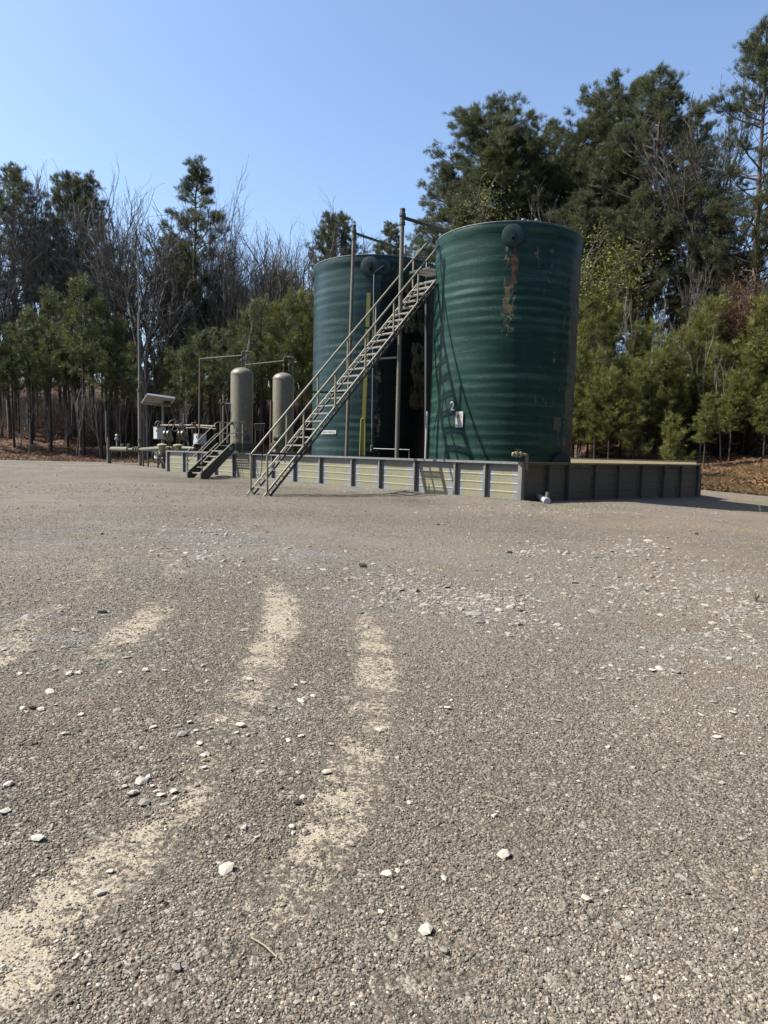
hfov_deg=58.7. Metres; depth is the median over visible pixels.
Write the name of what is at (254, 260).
bare tree
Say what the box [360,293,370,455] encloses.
gauge board
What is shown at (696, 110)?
pine tree
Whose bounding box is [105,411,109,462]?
vent stack
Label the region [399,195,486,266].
pine tree
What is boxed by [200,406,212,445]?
bare sapling
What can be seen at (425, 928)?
stone
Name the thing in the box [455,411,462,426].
hazard sign
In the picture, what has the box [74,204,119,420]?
bare tree
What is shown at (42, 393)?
young pine
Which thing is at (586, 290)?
bare tree
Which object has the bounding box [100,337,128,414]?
young pine
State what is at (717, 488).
fallen leaves
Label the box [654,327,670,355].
young pine
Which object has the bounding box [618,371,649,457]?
young pine
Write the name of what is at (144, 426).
bare sapling
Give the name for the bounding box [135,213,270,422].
bare tree
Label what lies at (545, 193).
pine tree
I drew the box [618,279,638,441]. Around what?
bare sapling
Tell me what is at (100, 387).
young pine
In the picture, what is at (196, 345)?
young pine
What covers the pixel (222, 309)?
bare tree
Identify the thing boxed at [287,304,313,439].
young pine
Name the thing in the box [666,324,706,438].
young pine
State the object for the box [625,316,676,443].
young pine
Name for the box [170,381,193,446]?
bare sapling
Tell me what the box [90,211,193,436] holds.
bare tree
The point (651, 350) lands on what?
bare sapling
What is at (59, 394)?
bare tree
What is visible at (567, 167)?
pine tree
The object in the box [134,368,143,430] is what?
young pine
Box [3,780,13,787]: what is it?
stone
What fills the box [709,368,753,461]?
young pine
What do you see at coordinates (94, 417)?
bare sapling
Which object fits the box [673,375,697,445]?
young pine
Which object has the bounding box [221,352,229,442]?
bare sapling
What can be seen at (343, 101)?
sky
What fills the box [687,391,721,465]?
young pine
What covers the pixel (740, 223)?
bare tree
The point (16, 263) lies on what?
bare tree
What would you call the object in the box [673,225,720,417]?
bare tree
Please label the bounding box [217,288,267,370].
bare tree
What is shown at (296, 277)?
bare tree
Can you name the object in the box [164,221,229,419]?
bare tree
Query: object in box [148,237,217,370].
bare tree
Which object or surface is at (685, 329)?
young pine
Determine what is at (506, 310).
storage tank
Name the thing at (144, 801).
stone
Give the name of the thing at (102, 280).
bare tree
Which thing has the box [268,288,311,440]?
young pine
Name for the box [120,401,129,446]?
bare sapling
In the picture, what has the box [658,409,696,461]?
pine sapling
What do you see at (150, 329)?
bare tree
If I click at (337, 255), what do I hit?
bare tree
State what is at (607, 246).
bare tree
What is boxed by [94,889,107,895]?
stone
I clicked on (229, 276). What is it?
bare tree
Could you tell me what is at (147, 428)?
bare sapling
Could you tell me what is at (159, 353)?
young pine
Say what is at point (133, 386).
young pine
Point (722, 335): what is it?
young pine
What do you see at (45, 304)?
young pine
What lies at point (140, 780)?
stone
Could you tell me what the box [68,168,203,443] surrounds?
bare tree
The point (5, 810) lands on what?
stone
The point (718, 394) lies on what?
bare sapling
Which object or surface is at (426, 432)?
standpipe
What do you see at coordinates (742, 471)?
dry grass
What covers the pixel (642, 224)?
pine tree
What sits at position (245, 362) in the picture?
bare sapling
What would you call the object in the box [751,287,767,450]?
young pine
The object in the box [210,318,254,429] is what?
young pine
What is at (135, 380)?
young pine
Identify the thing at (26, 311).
young pine
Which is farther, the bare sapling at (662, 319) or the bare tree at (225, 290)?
the bare tree at (225, 290)
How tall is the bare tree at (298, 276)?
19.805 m
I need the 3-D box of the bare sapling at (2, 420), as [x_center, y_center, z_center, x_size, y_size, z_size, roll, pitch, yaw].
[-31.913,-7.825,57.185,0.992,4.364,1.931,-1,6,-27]
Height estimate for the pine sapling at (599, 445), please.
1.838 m
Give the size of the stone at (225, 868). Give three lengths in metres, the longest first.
0.052 x 0.044 x 0.020 m
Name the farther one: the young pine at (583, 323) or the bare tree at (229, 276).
the bare tree at (229, 276)
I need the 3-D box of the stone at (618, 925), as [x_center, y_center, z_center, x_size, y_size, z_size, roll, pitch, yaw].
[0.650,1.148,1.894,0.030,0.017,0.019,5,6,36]
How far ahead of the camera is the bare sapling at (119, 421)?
55.80 m
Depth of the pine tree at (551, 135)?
56.59 m
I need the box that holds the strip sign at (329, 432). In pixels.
[321,430,335,433]
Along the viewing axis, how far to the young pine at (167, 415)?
62.31 m
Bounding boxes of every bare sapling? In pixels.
[0,402,6,434]
[9,375,38,447]
[23,387,32,451]
[63,404,74,451]
[69,372,91,453]
[70,377,103,457]
[74,391,84,454]
[93,403,114,436]
[111,375,122,458]
[115,346,173,456]
[117,337,167,456]
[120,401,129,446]
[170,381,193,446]
[174,327,226,443]
[176,342,185,429]
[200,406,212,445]
[203,321,227,439]
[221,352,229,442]
[224,310,252,391]
[239,311,264,399]
[576,427,588,457]
[587,296,630,445]
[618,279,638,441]
[641,297,666,444]
[655,283,674,363]
[662,291,701,443]
[680,310,734,455]
[706,340,734,459]
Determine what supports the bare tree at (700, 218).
on the ground at (18, 547)
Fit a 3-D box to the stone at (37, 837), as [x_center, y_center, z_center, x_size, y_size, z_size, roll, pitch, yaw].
[-1.141,1.073,2.248,0.053,0.018,0.031,-5,7,14]
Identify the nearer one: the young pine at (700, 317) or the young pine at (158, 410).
the young pine at (700, 317)
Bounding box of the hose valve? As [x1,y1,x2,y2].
[511,449,528,469]
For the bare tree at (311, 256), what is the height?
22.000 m
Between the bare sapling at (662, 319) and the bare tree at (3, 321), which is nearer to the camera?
the bare sapling at (662, 319)
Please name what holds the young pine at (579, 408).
on the ground at (18, 547)
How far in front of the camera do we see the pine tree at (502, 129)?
51.25 m
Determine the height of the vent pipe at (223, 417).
3.924 m
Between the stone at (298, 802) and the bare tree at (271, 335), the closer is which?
the stone at (298, 802)
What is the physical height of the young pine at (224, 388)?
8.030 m
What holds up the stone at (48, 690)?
on the ground at (18, 547)
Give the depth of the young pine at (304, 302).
54.49 m
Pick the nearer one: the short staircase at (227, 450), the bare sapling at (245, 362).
the short staircase at (227, 450)
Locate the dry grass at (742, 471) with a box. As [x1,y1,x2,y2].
[701,464,767,495]
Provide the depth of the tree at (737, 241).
44.11 m
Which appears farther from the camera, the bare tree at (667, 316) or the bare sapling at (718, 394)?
the bare tree at (667, 316)
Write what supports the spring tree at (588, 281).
on the ground at (18, 547)
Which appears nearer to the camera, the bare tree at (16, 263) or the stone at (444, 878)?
the stone at (444, 878)
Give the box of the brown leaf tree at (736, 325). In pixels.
[707,257,767,440]
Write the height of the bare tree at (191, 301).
23.246 m
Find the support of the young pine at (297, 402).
on the ground at (18, 547)
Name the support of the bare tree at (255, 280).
on the ground at (18, 547)
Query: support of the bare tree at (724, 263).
on the ground at (18, 547)
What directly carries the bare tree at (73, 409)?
on the ground at (18, 547)
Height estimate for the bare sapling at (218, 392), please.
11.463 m
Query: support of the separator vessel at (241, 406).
on the ground at (18, 547)
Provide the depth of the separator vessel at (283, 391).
34.32 m
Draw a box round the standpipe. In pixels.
[424,411,427,458]
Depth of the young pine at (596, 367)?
36.86 m
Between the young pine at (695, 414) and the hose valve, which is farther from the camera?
the young pine at (695, 414)
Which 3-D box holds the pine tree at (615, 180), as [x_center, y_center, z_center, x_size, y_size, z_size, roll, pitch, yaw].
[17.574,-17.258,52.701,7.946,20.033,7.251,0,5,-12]
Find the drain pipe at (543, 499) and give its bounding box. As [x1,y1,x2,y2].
[536,492,550,503]
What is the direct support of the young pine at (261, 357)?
on the ground at (18, 547)
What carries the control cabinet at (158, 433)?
on the ground at (18, 547)
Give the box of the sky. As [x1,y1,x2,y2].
[0,0,767,387]
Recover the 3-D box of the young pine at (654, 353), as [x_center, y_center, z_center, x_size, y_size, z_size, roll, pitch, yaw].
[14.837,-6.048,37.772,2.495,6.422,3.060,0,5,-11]
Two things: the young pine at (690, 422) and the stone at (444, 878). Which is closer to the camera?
the stone at (444, 878)
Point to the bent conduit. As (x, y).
(364, 437)
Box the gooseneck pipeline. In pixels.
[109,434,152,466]
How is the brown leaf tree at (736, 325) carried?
on the ground at (18, 547)
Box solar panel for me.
[141,393,175,443]
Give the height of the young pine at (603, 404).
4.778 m
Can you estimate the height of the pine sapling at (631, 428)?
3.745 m
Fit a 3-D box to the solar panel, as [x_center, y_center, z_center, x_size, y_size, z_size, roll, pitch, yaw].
[-13.566,-4.843,41.055,2.453,4.431,1.304,1,5,0]
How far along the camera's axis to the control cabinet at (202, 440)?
38.25 m
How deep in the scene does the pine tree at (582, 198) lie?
47.32 m
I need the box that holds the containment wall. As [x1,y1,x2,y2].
[166,450,700,501]
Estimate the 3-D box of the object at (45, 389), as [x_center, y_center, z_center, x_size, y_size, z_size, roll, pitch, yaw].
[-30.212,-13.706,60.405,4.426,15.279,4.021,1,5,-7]
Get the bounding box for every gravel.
[0,482,767,628]
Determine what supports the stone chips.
on the ground at (18, 547)
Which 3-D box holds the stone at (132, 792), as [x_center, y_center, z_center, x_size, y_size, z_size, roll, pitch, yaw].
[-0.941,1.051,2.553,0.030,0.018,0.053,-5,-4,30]
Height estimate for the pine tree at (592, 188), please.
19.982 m
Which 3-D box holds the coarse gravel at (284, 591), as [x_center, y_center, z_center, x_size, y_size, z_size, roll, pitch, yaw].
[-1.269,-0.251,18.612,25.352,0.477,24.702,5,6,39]
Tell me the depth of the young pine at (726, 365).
38.55 m
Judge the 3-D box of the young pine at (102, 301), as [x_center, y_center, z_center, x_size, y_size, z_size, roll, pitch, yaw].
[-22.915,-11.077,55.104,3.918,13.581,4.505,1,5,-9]
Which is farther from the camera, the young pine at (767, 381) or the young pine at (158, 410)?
the young pine at (158, 410)
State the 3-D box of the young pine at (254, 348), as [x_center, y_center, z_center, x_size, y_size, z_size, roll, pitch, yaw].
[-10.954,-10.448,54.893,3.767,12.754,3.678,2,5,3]
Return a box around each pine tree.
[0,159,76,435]
[0,160,61,430]
[34,168,117,426]
[142,154,233,432]
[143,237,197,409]
[185,306,228,409]
[267,270,296,324]
[305,208,362,304]
[363,220,413,257]
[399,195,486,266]
[405,89,570,252]
[447,125,596,225]
[518,117,579,204]
[540,66,708,353]
[542,188,622,311]
[544,141,601,220]
[552,163,621,330]
[555,108,653,345]
[564,168,636,348]
[570,154,663,365]
[574,60,720,343]
[597,181,694,343]
[655,94,739,354]
[665,13,767,335]
[666,255,724,340]
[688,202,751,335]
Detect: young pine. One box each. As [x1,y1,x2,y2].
[0,312,14,436]
[0,320,35,447]
[6,305,33,432]
[7,305,51,443]
[15,313,46,439]
[18,283,70,450]
[23,348,51,430]
[23,382,43,424]
[38,299,98,446]
[54,268,109,454]
[73,291,125,457]
[84,351,89,407]
[86,373,96,405]
[87,312,137,457]
[96,366,113,406]
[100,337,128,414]
[114,340,151,446]
[118,345,137,426]
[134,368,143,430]
[141,360,163,446]
[149,345,161,421]
[149,346,183,445]
[150,328,166,420]
[154,360,177,443]
[156,322,182,426]
[162,344,202,450]
[162,374,175,443]
[176,322,205,446]
[180,331,216,450]
[185,324,232,448]
[206,334,224,409]
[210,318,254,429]
[217,357,229,421]
[225,301,267,401]
[233,289,286,451]
[247,368,259,429]
[249,296,294,426]
[264,365,277,402]
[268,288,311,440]
[277,283,313,452]
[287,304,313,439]
[294,362,307,432]
[571,338,592,457]
[572,297,601,457]
[572,395,584,444]
[572,402,602,458]
[573,378,594,456]
[575,343,619,458]
[576,288,622,444]
[577,380,609,457]
[581,375,611,458]
[585,364,632,458]
[585,376,614,458]
[589,301,641,443]
[589,318,619,371]
[607,352,643,456]
[614,321,649,398]
[616,356,652,458]
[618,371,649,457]
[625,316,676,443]
[629,344,677,459]
[638,324,657,355]
[640,389,669,449]
[641,328,691,453]
[644,355,675,451]
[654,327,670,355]
[655,358,683,449]
[660,399,690,447]
[664,354,696,457]
[664,377,692,447]
[665,303,693,376]
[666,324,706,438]
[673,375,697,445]
[675,306,718,445]
[679,310,698,376]
[682,290,732,429]
[684,379,697,449]
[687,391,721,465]
[688,380,711,452]
[689,339,726,451]
[694,340,739,455]
[695,347,758,455]
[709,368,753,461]
[712,297,750,435]
[723,301,767,437]
[725,290,767,452]
[727,341,754,437]
[731,344,767,455]
[740,356,767,434]
[749,383,767,458]
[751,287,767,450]
[758,382,767,446]
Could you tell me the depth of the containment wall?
22.78 m
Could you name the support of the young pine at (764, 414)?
on the ground at (18, 547)
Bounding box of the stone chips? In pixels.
[0,464,767,1007]
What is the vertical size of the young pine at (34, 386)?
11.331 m
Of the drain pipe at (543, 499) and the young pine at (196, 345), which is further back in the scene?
the young pine at (196, 345)
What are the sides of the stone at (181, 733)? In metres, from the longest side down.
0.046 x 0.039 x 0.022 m
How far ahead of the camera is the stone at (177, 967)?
1.70 m
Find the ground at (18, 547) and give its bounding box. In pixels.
[0,381,767,1023]
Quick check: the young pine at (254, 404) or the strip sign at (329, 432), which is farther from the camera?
the young pine at (254, 404)
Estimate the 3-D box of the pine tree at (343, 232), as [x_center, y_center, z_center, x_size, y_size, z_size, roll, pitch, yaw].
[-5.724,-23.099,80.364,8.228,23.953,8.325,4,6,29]
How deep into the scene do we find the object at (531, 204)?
45.78 m
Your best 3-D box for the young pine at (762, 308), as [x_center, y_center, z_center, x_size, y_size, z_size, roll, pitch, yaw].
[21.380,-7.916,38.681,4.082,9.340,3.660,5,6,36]
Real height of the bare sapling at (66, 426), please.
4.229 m
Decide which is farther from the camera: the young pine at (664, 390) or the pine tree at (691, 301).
the pine tree at (691, 301)
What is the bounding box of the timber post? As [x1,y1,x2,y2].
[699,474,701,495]
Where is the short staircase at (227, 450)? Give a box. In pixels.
[186,421,255,478]
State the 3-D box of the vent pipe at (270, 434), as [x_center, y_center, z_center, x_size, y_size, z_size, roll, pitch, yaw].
[-5.739,-3.772,34.716,0.181,3.783,0.120,1,5,0]
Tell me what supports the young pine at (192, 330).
on the ground at (18, 547)
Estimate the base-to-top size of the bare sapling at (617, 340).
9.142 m
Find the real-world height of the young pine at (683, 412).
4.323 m
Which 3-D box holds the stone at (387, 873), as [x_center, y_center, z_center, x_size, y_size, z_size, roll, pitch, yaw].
[0.011,1.114,2.101,0.039,0.020,0.025,4,6,27]
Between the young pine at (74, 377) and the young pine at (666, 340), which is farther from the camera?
the young pine at (74, 377)
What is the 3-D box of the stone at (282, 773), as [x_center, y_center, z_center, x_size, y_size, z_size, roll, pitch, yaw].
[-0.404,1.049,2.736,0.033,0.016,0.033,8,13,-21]
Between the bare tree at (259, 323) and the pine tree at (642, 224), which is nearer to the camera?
the pine tree at (642, 224)
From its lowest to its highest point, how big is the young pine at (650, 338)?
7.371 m
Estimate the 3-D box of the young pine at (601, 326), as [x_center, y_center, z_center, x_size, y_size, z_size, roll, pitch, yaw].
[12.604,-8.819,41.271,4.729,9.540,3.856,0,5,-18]
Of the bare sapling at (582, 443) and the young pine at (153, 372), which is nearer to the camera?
the bare sapling at (582, 443)
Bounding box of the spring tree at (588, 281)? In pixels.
[431,157,675,356]
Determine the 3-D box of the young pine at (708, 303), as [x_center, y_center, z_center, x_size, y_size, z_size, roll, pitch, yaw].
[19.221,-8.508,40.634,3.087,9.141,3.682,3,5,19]
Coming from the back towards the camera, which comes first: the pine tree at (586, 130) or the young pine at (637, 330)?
the pine tree at (586, 130)
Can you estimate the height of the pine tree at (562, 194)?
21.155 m
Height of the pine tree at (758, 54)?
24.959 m
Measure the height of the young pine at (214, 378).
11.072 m
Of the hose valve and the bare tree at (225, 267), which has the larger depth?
the bare tree at (225, 267)
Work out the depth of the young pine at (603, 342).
43.15 m
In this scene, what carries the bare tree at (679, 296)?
on the ground at (18, 547)
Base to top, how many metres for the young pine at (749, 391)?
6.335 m
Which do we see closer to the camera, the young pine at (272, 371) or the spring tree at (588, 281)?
the spring tree at (588, 281)
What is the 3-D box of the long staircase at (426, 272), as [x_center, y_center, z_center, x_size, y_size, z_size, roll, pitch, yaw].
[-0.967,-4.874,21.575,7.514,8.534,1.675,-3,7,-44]
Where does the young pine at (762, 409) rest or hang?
on the ground at (18, 547)
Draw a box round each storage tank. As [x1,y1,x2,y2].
[312,243,435,459]
[429,218,582,462]
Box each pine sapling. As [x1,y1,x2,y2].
[586,436,606,457]
[617,398,654,459]
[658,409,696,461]
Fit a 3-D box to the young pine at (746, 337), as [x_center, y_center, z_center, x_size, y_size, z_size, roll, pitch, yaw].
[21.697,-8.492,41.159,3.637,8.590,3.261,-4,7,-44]
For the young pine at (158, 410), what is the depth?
58.53 m
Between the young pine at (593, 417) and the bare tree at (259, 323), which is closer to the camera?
the young pine at (593, 417)
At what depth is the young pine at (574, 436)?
38.17 m
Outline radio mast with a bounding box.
[137,252,142,465]
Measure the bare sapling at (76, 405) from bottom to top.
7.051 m
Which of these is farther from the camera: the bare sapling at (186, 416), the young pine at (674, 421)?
the bare sapling at (186, 416)
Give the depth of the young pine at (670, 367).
38.72 m
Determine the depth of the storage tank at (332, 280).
25.24 m
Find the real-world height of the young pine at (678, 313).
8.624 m
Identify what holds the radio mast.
on the ground at (18, 547)
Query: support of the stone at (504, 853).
on the ground at (18, 547)
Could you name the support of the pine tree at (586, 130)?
on the ground at (18, 547)
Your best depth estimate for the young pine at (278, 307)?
57.89 m
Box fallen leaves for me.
[0,424,767,495]
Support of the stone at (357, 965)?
on the ground at (18, 547)
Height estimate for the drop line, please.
6.917 m
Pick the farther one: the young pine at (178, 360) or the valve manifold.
the young pine at (178, 360)
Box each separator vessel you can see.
[198,350,253,453]
[245,356,296,452]
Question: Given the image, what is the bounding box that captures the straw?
[251,937,277,956]
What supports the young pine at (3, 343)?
on the ground at (18, 547)
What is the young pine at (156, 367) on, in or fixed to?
on the ground at (18, 547)
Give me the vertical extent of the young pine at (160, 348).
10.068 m
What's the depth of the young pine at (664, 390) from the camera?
38.70 m
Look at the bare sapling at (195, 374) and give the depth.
58.76 m
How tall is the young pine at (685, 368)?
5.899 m
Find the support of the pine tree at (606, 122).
on the ground at (18, 547)
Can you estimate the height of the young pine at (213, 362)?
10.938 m
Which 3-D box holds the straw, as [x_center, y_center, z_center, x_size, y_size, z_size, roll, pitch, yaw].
[-0.312,1.129,1.774,0.110,0.012,0.003,6,7,43]
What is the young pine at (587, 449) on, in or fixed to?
on the ground at (18, 547)
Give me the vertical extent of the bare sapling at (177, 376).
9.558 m
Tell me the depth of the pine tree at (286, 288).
75.03 m
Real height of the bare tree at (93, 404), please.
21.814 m
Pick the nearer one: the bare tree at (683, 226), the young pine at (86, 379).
the bare tree at (683, 226)
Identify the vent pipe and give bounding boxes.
[222,394,223,442]
[269,400,272,450]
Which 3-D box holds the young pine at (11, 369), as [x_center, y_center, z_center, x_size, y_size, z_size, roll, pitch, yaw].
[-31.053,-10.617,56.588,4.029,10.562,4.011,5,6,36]
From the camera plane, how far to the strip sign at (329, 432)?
25.73 m
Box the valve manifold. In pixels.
[140,419,215,467]
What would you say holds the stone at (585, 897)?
on the ground at (18, 547)
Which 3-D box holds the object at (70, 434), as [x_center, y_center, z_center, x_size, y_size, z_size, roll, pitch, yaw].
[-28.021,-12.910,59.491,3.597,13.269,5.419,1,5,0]
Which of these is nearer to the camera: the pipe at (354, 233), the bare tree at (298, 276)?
the pipe at (354, 233)
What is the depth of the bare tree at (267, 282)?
58.37 m
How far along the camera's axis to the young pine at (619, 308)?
39.99 m
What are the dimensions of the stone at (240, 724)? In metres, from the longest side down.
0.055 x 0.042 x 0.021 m
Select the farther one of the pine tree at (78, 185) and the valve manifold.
the pine tree at (78, 185)
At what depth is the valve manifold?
36.64 m
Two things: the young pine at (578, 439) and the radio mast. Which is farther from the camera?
the radio mast
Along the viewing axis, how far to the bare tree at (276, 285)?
61.59 m
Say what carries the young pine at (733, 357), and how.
on the ground at (18, 547)
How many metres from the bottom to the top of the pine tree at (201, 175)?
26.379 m
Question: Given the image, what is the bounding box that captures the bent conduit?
[359,418,365,455]
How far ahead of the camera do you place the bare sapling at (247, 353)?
54.35 m
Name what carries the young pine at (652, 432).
on the ground at (18, 547)
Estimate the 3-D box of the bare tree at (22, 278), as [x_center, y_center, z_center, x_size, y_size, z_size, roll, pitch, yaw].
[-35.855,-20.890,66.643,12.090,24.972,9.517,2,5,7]
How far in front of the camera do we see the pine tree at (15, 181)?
61.65 m
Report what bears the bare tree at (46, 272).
on the ground at (18, 547)
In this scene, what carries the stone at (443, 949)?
on the ground at (18, 547)
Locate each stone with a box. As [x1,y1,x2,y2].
[0,807,10,813]
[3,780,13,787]
[30,834,44,840]
[45,688,53,693]
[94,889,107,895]
[127,789,138,795]
[135,776,148,785]
[138,798,149,804]
[171,962,181,971]
[177,730,186,736]
[218,862,233,875]
[236,722,245,726]
[279,770,286,776]
[294,800,302,804]
[321,769,330,773]
[354,962,360,969]
[380,869,392,877]
[418,922,432,935]
[439,946,448,953]
[441,875,447,881]
[496,849,510,858]
[581,894,591,901]
[612,922,622,929]
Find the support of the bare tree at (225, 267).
on the ground at (18, 547)
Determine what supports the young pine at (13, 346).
on the ground at (18, 547)
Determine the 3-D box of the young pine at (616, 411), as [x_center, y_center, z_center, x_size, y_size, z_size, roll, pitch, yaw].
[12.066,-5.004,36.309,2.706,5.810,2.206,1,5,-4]
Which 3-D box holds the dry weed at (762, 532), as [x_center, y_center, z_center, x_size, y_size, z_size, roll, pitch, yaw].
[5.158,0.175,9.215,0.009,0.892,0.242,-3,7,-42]
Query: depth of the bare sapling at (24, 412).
57.29 m
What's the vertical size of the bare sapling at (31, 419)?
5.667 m
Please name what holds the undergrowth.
on the ground at (18, 547)
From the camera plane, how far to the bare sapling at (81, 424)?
54.85 m
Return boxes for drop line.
[370,265,409,453]
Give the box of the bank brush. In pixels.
[0,440,767,490]
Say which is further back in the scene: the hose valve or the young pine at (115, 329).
the young pine at (115, 329)
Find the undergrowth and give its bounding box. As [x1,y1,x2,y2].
[0,389,767,457]
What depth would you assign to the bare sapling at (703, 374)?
38.51 m
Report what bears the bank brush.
on the ground at (18, 547)
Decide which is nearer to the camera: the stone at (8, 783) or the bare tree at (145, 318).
the stone at (8, 783)
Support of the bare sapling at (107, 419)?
on the ground at (18, 547)
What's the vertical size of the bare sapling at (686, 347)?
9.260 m
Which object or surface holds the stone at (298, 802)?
on the ground at (18, 547)
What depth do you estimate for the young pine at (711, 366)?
38.50 m
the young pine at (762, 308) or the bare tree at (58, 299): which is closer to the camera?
the young pine at (762, 308)
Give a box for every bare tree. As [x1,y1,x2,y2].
[0,159,59,437]
[0,161,65,417]
[0,250,30,438]
[1,177,62,407]
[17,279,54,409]
[20,200,86,388]
[24,177,196,437]
[34,159,116,436]
[38,233,89,429]
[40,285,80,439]
[43,177,126,416]
[52,186,203,454]
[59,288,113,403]
[65,154,161,440]
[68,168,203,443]
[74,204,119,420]
[80,208,147,434]
[85,231,167,426]
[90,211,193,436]
[128,184,276,422]
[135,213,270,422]
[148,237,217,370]
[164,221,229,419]
[166,205,273,369]
[187,154,262,441]
[199,215,273,337]
[205,234,262,421]
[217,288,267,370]
[218,207,342,445]
[219,245,279,441]
[224,220,301,337]
[227,207,311,370]
[239,237,286,420]
[241,217,306,400]
[265,194,382,408]
[268,217,318,438]
[284,234,310,343]
[299,223,380,322]
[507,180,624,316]
[578,256,594,347]
[582,195,647,346]
[607,110,767,340]
[641,173,720,381]
[647,63,767,327]
[656,290,695,347]
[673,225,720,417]
[709,223,742,335]
[734,187,767,336]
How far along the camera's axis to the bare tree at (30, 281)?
64.13 m
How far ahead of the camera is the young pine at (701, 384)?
39.29 m
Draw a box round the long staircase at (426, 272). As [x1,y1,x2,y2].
[247,243,438,495]
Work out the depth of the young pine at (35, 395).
64.06 m
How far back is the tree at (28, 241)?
60.63 m
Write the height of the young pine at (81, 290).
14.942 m
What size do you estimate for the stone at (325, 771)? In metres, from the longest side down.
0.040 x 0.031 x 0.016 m
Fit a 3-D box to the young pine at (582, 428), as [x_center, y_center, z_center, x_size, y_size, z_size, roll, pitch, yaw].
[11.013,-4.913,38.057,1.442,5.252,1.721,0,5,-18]
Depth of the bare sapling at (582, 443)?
37.78 m
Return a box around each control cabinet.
[153,426,165,442]
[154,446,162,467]
[193,433,205,450]
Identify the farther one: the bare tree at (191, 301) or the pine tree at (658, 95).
the bare tree at (191, 301)
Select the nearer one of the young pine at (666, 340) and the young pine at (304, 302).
the young pine at (666, 340)
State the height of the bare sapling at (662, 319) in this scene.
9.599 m
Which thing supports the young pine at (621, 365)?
on the ground at (18, 547)
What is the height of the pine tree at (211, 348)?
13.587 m
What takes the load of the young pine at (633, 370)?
on the ground at (18, 547)

